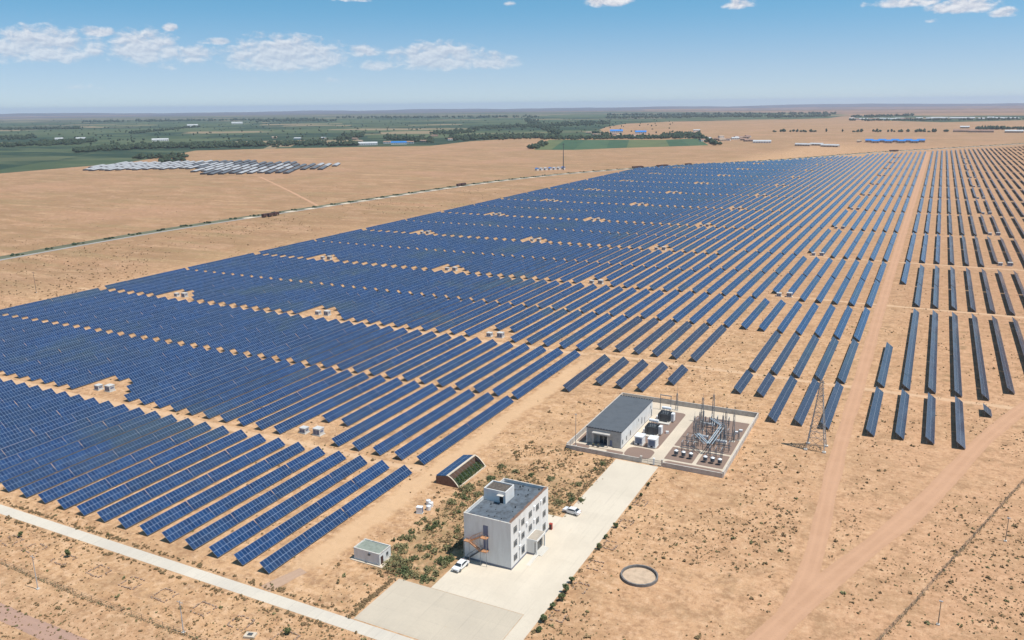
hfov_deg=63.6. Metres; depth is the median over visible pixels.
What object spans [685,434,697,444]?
disconnector
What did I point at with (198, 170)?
table
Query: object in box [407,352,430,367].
solar table
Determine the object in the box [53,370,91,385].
solar table
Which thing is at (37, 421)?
solar table
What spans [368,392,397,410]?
solar table
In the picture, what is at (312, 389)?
solar table
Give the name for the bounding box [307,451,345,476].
solar table
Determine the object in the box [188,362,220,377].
solar table
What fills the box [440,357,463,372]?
solar table
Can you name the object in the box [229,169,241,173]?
table
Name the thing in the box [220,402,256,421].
solar table
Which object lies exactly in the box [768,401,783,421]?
solar table
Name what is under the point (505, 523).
office building
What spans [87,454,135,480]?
solar table
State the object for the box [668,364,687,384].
solar table
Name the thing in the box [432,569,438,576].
garden shrub
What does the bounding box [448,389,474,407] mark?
solar table
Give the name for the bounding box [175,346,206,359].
solar table
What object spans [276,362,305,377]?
solar table
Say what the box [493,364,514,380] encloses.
solar table
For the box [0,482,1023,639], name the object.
fence weeds
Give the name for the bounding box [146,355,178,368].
solar table
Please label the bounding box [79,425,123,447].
solar table
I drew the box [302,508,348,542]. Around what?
solar table
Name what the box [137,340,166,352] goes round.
solar table
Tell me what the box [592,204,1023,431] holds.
distant slate solar tables
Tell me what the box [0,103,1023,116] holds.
hills
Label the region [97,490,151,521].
solar table
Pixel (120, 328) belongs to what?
solar table
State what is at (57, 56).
sky
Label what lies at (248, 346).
solar table
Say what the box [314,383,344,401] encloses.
solar table
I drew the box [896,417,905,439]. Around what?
solar table
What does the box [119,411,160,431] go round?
solar table
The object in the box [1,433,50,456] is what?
solar table
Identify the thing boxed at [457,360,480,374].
solar table
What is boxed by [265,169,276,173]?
table
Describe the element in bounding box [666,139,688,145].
crop field
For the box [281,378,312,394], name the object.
solar table
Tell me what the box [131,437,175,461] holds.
solar table
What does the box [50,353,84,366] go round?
solar table
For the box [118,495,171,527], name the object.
solar table
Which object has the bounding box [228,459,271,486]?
solar table
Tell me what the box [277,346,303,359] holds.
solar table
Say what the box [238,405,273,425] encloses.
solar table
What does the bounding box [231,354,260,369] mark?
solar table
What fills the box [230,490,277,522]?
solar table
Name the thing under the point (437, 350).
solar table
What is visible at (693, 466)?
gravel bed
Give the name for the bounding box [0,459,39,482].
solar table
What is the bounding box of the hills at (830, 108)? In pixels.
[706,106,1023,110]
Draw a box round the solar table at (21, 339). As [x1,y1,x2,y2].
[2,333,40,345]
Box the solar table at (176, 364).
[160,357,192,371]
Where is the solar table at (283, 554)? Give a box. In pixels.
[259,534,310,572]
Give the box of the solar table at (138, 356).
[119,350,152,363]
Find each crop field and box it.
[534,140,563,149]
[552,140,583,149]
[574,140,608,149]
[606,140,628,148]
[627,140,647,147]
[647,140,669,146]
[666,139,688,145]
[681,138,707,145]
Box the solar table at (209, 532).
[185,514,237,549]
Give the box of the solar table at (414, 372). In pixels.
[402,364,427,380]
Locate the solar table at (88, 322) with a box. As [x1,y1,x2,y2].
[77,316,106,326]
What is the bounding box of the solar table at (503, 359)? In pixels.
[492,352,514,366]
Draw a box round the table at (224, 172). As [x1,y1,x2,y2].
[218,170,231,174]
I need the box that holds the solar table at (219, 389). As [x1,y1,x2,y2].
[203,380,237,397]
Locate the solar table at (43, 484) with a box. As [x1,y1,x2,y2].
[20,468,74,496]
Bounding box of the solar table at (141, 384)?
[126,373,168,391]
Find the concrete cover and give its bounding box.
[243,631,257,638]
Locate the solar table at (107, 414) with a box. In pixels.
[87,404,129,423]
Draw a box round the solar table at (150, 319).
[137,314,163,324]
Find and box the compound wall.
[566,392,758,477]
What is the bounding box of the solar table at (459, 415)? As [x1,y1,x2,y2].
[446,405,473,425]
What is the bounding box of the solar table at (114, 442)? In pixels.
[95,429,140,452]
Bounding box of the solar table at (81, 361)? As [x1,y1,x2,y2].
[62,355,97,368]
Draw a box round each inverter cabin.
[93,383,103,390]
[104,383,115,392]
[181,292,188,297]
[299,425,309,434]
[312,426,325,436]
[314,310,320,314]
[323,310,331,315]
[486,331,493,336]
[496,331,504,337]
[786,292,792,297]
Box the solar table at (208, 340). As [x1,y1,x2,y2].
[195,334,223,346]
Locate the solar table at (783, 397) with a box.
[776,388,790,406]
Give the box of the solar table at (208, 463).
[187,450,231,476]
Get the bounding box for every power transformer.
[643,418,662,436]
[656,406,674,424]
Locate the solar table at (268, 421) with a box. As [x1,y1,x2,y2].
[255,408,291,429]
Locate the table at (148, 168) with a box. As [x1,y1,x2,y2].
[142,166,157,169]
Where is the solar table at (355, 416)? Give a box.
[341,405,373,425]
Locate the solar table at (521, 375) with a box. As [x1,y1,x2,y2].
[511,367,532,383]
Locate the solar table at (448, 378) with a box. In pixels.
[437,370,462,386]
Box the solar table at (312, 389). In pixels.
[298,380,328,397]
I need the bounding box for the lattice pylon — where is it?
[804,380,827,453]
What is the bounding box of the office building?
[463,478,548,569]
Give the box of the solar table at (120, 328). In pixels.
[110,321,139,332]
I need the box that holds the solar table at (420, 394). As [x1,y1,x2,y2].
[411,383,437,401]
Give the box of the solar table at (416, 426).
[400,416,431,437]
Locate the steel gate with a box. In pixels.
[640,455,662,466]
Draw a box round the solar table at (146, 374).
[128,367,163,382]
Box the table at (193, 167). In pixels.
[185,165,198,168]
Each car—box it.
[451,558,469,571]
[562,506,580,515]
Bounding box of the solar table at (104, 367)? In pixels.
[88,360,123,374]
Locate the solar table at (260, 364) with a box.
[246,357,275,371]
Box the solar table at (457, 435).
[443,423,472,445]
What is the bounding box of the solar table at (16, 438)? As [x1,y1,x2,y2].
[0,429,35,448]
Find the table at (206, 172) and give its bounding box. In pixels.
[200,170,214,174]
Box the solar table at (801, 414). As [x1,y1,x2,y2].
[794,404,808,424]
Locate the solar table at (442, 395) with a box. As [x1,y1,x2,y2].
[429,386,455,404]
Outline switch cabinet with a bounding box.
[416,505,423,513]
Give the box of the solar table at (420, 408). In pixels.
[406,398,434,418]
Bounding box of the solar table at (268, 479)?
[249,465,292,492]
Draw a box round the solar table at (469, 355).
[459,348,480,362]
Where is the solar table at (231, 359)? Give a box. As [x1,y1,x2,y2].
[217,352,247,366]
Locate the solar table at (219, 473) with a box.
[207,455,251,481]
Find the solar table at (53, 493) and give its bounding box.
[38,474,92,502]
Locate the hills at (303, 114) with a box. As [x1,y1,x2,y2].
[0,110,632,118]
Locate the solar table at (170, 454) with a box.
[149,441,193,466]
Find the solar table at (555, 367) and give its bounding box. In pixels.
[546,359,566,374]
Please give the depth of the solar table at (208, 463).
236.95 m
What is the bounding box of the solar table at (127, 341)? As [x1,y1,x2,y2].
[112,336,142,347]
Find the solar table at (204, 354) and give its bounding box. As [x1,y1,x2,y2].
[189,348,219,361]
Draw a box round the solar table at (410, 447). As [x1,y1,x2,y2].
[395,435,427,459]
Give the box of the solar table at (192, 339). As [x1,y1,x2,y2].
[182,332,210,344]
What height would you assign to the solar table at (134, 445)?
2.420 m
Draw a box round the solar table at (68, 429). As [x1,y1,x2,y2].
[46,418,91,439]
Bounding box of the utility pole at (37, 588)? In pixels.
[30,556,39,589]
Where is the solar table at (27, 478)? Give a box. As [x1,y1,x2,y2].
[2,463,56,491]
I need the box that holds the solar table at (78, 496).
[57,479,111,508]
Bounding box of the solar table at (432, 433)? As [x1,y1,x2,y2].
[421,419,451,441]
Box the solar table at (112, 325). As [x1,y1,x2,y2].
[99,320,127,330]
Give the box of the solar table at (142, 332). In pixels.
[134,325,162,335]
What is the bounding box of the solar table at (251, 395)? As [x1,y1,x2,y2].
[235,386,268,404]
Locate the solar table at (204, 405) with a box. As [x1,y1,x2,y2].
[186,395,223,414]
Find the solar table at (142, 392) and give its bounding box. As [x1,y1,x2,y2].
[124,383,161,401]
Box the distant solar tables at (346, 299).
[0,145,1023,470]
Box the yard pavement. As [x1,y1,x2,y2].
[354,579,522,639]
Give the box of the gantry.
[660,394,671,410]
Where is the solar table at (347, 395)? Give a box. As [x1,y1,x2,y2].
[332,386,361,404]
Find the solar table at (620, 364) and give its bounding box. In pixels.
[610,356,628,372]
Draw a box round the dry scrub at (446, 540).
[0,244,1023,639]
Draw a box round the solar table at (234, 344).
[221,338,249,350]
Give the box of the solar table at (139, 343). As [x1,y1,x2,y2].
[124,338,154,349]
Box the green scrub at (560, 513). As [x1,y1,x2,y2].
[0,245,1023,639]
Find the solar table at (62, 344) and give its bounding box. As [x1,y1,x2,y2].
[46,338,78,349]
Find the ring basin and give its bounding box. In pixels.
[621,564,657,586]
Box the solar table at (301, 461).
[286,446,324,471]
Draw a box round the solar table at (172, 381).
[157,372,192,388]
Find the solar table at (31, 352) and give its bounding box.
[14,346,48,358]
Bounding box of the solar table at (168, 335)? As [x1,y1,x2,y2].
[158,328,185,339]
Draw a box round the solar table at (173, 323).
[160,318,186,327]
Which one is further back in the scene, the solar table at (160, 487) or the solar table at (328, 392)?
the solar table at (328, 392)
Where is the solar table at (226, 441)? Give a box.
[206,429,247,452]
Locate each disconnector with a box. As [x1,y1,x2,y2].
[681,440,695,452]
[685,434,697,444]
[697,419,707,428]
[709,446,723,455]
[710,416,730,427]
[718,439,729,452]
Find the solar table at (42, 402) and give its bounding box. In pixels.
[27,391,69,409]
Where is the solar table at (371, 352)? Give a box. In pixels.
[359,346,384,359]
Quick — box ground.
[0,106,1023,639]
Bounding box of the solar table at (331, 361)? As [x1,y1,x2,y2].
[321,352,348,367]
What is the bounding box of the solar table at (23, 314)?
[16,307,44,316]
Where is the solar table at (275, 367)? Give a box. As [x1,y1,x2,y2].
[260,359,290,374]
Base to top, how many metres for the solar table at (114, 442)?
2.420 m
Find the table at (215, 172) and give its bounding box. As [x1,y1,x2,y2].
[207,170,221,174]
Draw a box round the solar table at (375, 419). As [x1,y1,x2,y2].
[361,409,392,429]
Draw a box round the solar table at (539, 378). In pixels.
[529,369,551,386]
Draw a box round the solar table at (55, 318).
[46,312,74,321]
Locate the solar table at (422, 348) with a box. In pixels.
[411,341,433,354]
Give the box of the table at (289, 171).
[283,169,294,173]
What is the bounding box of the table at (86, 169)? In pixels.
[82,166,99,170]
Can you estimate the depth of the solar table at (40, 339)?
366.21 m
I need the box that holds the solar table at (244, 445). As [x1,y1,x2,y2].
[226,433,265,457]
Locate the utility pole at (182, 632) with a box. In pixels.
[177,600,185,633]
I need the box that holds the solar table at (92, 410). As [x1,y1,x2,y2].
[72,400,113,420]
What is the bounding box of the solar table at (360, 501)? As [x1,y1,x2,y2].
[341,485,381,516]
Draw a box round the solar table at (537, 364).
[528,357,548,372]
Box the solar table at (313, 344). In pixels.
[301,338,326,350]
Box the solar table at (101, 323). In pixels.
[88,318,117,328]
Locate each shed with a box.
[152,138,168,140]
[350,538,393,568]
[354,142,376,145]
[391,141,406,144]
[610,129,622,132]
[635,130,645,133]
[753,140,770,142]
[795,143,811,145]
[811,143,823,145]
[820,144,839,146]
[953,129,967,131]
[968,129,993,131]
[1004,130,1023,132]
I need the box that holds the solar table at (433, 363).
[423,355,446,369]
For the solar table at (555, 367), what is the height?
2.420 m
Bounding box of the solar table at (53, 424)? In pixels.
[30,414,76,435]
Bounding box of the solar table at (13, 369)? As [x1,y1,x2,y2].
[2,360,39,374]
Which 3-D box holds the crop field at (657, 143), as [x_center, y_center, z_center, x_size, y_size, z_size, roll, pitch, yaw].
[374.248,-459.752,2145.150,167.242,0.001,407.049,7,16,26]
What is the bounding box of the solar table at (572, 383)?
[563,374,583,391]
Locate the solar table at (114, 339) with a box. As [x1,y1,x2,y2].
[100,334,130,345]
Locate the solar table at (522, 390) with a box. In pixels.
[511,381,534,398]
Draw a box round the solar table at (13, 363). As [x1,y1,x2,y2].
[0,357,28,370]
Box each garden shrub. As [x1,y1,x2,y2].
[383,555,412,573]
[390,553,398,560]
[391,542,408,553]
[394,564,411,576]
[403,533,415,541]
[403,569,417,579]
[408,554,418,561]
[409,572,420,578]
[414,544,426,550]
[419,574,428,583]
[422,523,436,530]
[422,553,432,559]
[424,565,434,573]
[424,575,436,583]
[430,548,437,554]
[432,520,445,528]
[432,555,449,567]
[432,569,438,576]
[438,561,450,569]
[439,544,452,552]
[443,498,456,504]
[443,553,455,561]
[452,491,462,497]
[453,540,462,546]
[458,484,472,493]
[458,494,469,498]
[473,491,483,496]
[486,475,495,481]
[497,463,506,469]
[546,475,554,480]
[552,498,564,505]
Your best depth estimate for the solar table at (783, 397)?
284.88 m
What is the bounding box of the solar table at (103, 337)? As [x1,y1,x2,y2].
[88,332,118,343]
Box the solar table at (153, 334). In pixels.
[145,326,174,337]
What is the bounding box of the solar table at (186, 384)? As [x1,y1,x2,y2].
[173,375,207,391]
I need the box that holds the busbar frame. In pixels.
[694,418,723,453]
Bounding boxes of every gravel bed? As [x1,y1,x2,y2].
[573,443,589,447]
[577,433,585,441]
[607,450,622,453]
[624,447,653,458]
[633,412,684,448]
[664,447,699,462]
[665,461,721,472]
[675,416,748,454]
[696,452,728,468]
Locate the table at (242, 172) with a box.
[236,170,249,174]
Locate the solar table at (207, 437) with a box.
[188,426,229,448]
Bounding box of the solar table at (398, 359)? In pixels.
[390,350,415,364]
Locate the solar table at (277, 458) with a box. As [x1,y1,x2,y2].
[265,442,304,466]
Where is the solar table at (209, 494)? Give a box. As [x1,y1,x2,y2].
[187,479,234,509]
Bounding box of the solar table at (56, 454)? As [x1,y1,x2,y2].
[34,441,83,465]
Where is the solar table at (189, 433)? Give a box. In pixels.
[170,422,211,443]
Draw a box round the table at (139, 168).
[132,166,147,170]
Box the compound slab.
[572,402,754,471]
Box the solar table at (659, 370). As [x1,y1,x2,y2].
[650,362,667,378]
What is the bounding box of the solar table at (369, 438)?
[352,427,385,449]
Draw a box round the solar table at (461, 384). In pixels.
[455,372,479,389]
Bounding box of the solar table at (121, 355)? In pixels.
[107,348,139,361]
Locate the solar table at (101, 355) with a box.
[94,346,127,358]
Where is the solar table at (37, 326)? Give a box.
[22,321,52,331]
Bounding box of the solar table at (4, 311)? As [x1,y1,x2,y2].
[0,304,25,313]
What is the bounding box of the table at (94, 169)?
[88,167,106,170]
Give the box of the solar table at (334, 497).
[316,480,358,509]
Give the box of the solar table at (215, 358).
[198,350,232,365]
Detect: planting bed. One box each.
[0,535,24,545]
[21,543,47,553]
[50,554,77,565]
[85,564,111,577]
[118,576,144,589]
[150,588,179,602]
[190,601,217,616]
[227,615,254,631]
[270,629,300,639]
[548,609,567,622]
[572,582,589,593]
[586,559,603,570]
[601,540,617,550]
[618,519,633,527]
[632,498,648,506]
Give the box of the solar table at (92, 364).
[75,357,109,371]
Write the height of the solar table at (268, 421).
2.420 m
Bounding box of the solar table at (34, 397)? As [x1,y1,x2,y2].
[14,388,55,405]
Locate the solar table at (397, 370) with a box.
[385,362,411,377]
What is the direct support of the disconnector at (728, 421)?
on the gravel bed at (738, 426)
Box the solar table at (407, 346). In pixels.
[395,339,418,352]
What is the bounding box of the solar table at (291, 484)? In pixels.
[271,469,313,498]
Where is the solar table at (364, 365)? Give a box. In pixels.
[352,357,379,372]
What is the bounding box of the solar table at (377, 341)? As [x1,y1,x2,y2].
[365,335,388,348]
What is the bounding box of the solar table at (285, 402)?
[269,392,302,411]
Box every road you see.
[0,144,1013,260]
[0,504,413,639]
[0,603,86,639]
[260,177,318,205]
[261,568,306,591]
[745,401,1023,639]
[777,152,929,639]
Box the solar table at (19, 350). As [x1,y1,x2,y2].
[2,344,36,356]
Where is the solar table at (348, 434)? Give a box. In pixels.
[332,423,365,445]
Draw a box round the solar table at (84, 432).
[62,421,107,443]
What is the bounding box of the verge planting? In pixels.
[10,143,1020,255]
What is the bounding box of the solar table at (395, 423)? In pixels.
[380,412,411,433]
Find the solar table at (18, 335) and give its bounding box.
[2,330,34,340]
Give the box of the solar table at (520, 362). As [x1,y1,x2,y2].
[510,355,530,369]
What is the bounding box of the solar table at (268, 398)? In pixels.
[251,389,285,407]
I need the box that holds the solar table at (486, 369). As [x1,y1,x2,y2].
[475,362,497,377]
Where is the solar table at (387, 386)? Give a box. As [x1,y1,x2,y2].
[375,378,402,394]
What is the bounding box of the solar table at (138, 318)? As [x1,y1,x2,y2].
[126,313,152,322]
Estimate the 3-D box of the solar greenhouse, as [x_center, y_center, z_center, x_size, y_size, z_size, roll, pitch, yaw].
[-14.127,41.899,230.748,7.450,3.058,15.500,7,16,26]
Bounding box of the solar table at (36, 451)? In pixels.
[17,437,67,461]
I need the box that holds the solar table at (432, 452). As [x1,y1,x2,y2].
[416,439,449,464]
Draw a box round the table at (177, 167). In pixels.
[169,165,182,168]
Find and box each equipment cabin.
[634,432,645,445]
[647,435,658,448]
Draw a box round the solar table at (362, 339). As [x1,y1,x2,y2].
[351,333,374,345]
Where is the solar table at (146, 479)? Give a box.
[125,464,173,491]
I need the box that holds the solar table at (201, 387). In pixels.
[187,378,222,394]
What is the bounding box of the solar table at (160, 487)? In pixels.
[144,469,193,497]
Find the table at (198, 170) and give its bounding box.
[190,168,205,171]
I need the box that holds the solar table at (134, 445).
[113,433,157,456]
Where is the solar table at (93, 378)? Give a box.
[67,372,105,388]
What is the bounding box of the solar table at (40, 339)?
[24,334,56,345]
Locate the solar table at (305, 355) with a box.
[291,348,318,362]
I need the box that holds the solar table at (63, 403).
[42,394,83,412]
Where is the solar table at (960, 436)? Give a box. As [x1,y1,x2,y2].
[956,425,965,448]
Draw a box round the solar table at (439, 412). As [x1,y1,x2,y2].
[425,402,454,422]
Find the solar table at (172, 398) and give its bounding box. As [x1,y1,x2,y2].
[154,389,191,407]
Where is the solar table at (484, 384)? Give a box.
[473,375,497,392]
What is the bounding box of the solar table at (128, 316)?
[115,311,142,320]
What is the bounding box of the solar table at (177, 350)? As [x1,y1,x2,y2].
[162,344,192,356]
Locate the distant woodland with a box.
[0,111,1023,162]
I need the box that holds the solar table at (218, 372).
[202,364,234,379]
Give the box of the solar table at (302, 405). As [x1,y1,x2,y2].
[286,395,319,414]
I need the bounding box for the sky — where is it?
[0,0,1023,113]
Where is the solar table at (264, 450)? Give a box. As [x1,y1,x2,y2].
[245,437,284,461]
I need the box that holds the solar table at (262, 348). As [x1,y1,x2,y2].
[248,342,276,355]
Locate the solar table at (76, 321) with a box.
[66,315,95,325]
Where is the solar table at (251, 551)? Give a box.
[234,527,285,564]
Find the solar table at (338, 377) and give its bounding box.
[324,369,351,385]
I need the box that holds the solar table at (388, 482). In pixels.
[375,465,411,493]
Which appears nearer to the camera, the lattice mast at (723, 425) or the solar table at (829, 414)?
the lattice mast at (723, 425)
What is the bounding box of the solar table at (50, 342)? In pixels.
[35,336,67,347]
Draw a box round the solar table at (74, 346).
[58,340,90,351]
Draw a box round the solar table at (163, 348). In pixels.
[149,342,179,354]
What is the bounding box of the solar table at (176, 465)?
[168,446,212,471]
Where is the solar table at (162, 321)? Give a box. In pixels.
[148,316,175,326]
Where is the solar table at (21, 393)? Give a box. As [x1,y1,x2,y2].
[0,385,42,402]
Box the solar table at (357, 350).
[344,344,369,357]
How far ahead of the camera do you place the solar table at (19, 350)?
350.42 m
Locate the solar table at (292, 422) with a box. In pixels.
[273,412,309,433]
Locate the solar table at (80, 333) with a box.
[65,328,95,339]
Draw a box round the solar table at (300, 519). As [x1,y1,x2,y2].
[278,502,323,535]
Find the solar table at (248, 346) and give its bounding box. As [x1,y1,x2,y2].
[234,340,262,352]
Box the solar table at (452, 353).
[442,346,464,359]
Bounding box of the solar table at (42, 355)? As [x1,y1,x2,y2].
[25,348,60,361]
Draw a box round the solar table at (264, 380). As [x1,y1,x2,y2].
[248,372,280,388]
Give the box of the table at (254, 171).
[247,169,259,173]
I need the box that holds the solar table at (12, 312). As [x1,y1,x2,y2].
[7,306,35,315]
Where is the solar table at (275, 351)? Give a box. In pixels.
[262,344,289,357]
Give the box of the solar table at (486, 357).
[475,350,497,364]
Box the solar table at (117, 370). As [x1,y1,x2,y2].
[101,362,136,377]
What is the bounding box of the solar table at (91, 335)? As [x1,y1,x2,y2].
[76,330,107,341]
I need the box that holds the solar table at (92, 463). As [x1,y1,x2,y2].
[69,450,118,475]
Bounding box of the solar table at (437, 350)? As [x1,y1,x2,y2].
[426,343,449,357]
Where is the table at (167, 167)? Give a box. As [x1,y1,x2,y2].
[159,166,173,169]
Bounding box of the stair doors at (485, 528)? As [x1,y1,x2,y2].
[483,525,487,549]
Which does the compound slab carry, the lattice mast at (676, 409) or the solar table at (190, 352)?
the lattice mast at (676, 409)
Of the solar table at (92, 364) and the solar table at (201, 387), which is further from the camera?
the solar table at (92, 364)
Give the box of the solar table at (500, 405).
[488,395,513,414]
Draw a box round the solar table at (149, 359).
[133,352,165,366]
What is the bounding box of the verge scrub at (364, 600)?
[0,460,656,637]
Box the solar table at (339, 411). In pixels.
[322,402,354,421]
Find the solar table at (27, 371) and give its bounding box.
[15,362,52,377]
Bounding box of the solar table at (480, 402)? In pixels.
[468,392,493,411]
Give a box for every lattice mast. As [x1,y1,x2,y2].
[675,387,678,410]
[692,416,695,438]
[694,418,696,441]
[698,412,700,433]
[701,398,703,420]
[710,394,714,422]
[721,411,723,439]
[722,408,726,443]
[731,411,734,441]
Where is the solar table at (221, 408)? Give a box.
[203,398,239,417]
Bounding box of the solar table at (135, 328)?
[122,323,150,334]
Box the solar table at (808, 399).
[801,390,814,409]
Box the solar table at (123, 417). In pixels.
[103,407,144,427]
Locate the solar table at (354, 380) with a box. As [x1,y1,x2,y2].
[340,372,368,388]
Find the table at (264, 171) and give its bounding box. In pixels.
[257,169,269,172]
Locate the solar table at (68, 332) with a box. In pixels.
[54,326,84,337]
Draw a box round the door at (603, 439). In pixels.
[600,435,606,443]
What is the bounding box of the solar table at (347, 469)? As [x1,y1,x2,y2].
[329,455,366,482]
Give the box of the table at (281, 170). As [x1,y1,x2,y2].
[275,169,286,172]
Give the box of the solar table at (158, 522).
[139,501,192,534]
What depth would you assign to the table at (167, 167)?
1419.64 m
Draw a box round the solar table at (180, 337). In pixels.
[170,330,197,341]
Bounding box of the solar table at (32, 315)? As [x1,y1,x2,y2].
[26,309,55,318]
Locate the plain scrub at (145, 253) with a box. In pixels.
[0,185,517,306]
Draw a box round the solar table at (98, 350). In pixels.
[81,344,114,356]
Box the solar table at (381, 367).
[369,360,394,375]
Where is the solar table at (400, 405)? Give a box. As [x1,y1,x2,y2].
[387,395,416,414]
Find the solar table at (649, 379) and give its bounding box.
[636,373,655,391]
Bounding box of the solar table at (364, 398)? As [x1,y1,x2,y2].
[349,389,379,407]
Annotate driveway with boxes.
[431,459,657,639]
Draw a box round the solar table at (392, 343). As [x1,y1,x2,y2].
[380,337,403,350]
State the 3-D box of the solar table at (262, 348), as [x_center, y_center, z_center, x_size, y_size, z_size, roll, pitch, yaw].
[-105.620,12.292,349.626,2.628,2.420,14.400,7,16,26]
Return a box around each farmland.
[0,111,845,172]
[854,116,1023,121]
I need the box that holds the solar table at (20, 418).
[0,407,46,427]
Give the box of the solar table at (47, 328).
[32,323,62,333]
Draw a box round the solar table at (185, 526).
[162,507,215,542]
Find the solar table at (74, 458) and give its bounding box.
[51,445,100,470]
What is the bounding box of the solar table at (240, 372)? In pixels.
[217,367,250,382]
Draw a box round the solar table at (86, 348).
[69,342,102,354]
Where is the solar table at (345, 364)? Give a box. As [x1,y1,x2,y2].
[336,355,363,370]
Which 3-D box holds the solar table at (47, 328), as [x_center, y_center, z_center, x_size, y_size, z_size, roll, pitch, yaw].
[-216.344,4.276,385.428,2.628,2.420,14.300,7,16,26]
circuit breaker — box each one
[697,428,707,439]
[704,416,714,426]
[715,434,726,444]
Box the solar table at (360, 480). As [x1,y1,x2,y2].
[351,460,389,487]
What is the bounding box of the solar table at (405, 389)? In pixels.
[393,380,419,397]
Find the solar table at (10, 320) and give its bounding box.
[0,316,22,324]
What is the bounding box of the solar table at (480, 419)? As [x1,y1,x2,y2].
[467,409,494,429]
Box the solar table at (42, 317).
[36,310,64,320]
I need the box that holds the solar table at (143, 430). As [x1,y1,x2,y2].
[136,414,176,435]
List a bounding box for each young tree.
[64,549,70,555]
[283,627,291,633]
[536,626,542,632]
[539,613,547,620]
[558,593,565,600]
[562,583,568,592]
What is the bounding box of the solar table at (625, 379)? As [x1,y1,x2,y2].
[615,370,634,388]
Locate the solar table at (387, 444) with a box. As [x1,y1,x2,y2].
[373,431,406,454]
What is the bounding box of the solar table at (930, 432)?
[925,420,934,443]
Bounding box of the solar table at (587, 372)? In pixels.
[578,364,597,379]
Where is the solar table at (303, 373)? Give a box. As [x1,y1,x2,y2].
[291,364,320,380]
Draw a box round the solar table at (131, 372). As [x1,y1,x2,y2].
[115,364,150,380]
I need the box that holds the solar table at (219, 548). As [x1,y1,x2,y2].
[209,520,261,556]
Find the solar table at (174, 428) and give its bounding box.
[153,418,194,439]
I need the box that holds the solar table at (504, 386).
[492,378,515,395]
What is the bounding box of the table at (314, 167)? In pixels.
[310,165,319,169]
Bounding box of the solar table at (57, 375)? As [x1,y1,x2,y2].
[40,367,77,382]
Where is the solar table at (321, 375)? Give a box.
[307,367,336,382]
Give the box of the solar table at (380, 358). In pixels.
[375,348,399,362]
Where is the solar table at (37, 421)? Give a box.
[15,410,60,431]
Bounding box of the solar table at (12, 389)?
[0,382,28,396]
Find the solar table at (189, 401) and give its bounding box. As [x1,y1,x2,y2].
[170,392,207,410]
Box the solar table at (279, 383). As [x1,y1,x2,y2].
[264,375,295,391]
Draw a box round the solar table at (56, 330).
[38,325,73,336]
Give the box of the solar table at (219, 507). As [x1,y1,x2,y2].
[208,484,255,515]
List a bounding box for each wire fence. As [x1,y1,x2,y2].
[2,561,210,639]
[880,478,1023,638]
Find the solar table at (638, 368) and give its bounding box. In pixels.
[630,359,648,375]
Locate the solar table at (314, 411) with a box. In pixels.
[304,398,336,418]
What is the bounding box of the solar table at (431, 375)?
[419,367,444,383]
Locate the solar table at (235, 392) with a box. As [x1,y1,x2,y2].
[219,383,252,400]
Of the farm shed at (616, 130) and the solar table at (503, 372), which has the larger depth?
the farm shed at (616, 130)
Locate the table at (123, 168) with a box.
[115,166,131,170]
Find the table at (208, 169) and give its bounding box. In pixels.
[201,167,214,171]
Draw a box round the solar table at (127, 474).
[105,459,154,486]
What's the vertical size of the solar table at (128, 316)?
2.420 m
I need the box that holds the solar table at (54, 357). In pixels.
[37,351,72,363]
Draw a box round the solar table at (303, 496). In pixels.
[293,474,335,504]
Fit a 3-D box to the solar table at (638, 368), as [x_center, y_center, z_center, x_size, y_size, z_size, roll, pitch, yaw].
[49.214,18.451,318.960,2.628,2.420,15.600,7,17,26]
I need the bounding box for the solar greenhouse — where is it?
[436,454,485,487]
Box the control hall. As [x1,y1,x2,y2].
[586,395,652,449]
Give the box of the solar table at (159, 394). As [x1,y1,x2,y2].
[139,386,176,404]
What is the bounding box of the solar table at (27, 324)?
[11,320,42,329]
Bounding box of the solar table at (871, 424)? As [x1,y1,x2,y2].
[866,414,877,436]
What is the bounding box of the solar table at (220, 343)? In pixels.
[208,336,236,348]
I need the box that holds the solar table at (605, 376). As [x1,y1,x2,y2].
[595,368,615,384]
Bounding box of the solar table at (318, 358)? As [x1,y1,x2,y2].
[306,350,333,364]
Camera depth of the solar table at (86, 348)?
352.65 m
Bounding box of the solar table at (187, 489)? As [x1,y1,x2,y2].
[165,474,213,503]
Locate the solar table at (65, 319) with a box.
[57,313,85,323]
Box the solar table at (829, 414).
[821,407,833,428]
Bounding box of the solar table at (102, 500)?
[76,484,131,515]
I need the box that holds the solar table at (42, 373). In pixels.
[28,364,65,380]
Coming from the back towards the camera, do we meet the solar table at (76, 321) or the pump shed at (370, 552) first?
the solar table at (76, 321)
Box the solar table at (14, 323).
[1,318,31,327]
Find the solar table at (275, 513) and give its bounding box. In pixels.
[254,496,300,528]
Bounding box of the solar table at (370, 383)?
[358,375,385,391]
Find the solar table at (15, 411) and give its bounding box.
[0,404,31,420]
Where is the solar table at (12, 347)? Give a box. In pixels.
[0,342,25,353]
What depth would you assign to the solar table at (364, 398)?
288.20 m
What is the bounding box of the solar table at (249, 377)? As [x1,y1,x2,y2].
[233,369,264,385]
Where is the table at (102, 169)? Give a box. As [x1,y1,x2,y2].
[99,166,115,170]
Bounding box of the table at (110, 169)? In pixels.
[105,167,121,170]
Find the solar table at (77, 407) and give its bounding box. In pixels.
[57,397,98,416]
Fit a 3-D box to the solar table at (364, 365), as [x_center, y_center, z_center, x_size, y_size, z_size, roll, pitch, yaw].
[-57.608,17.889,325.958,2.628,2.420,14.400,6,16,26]

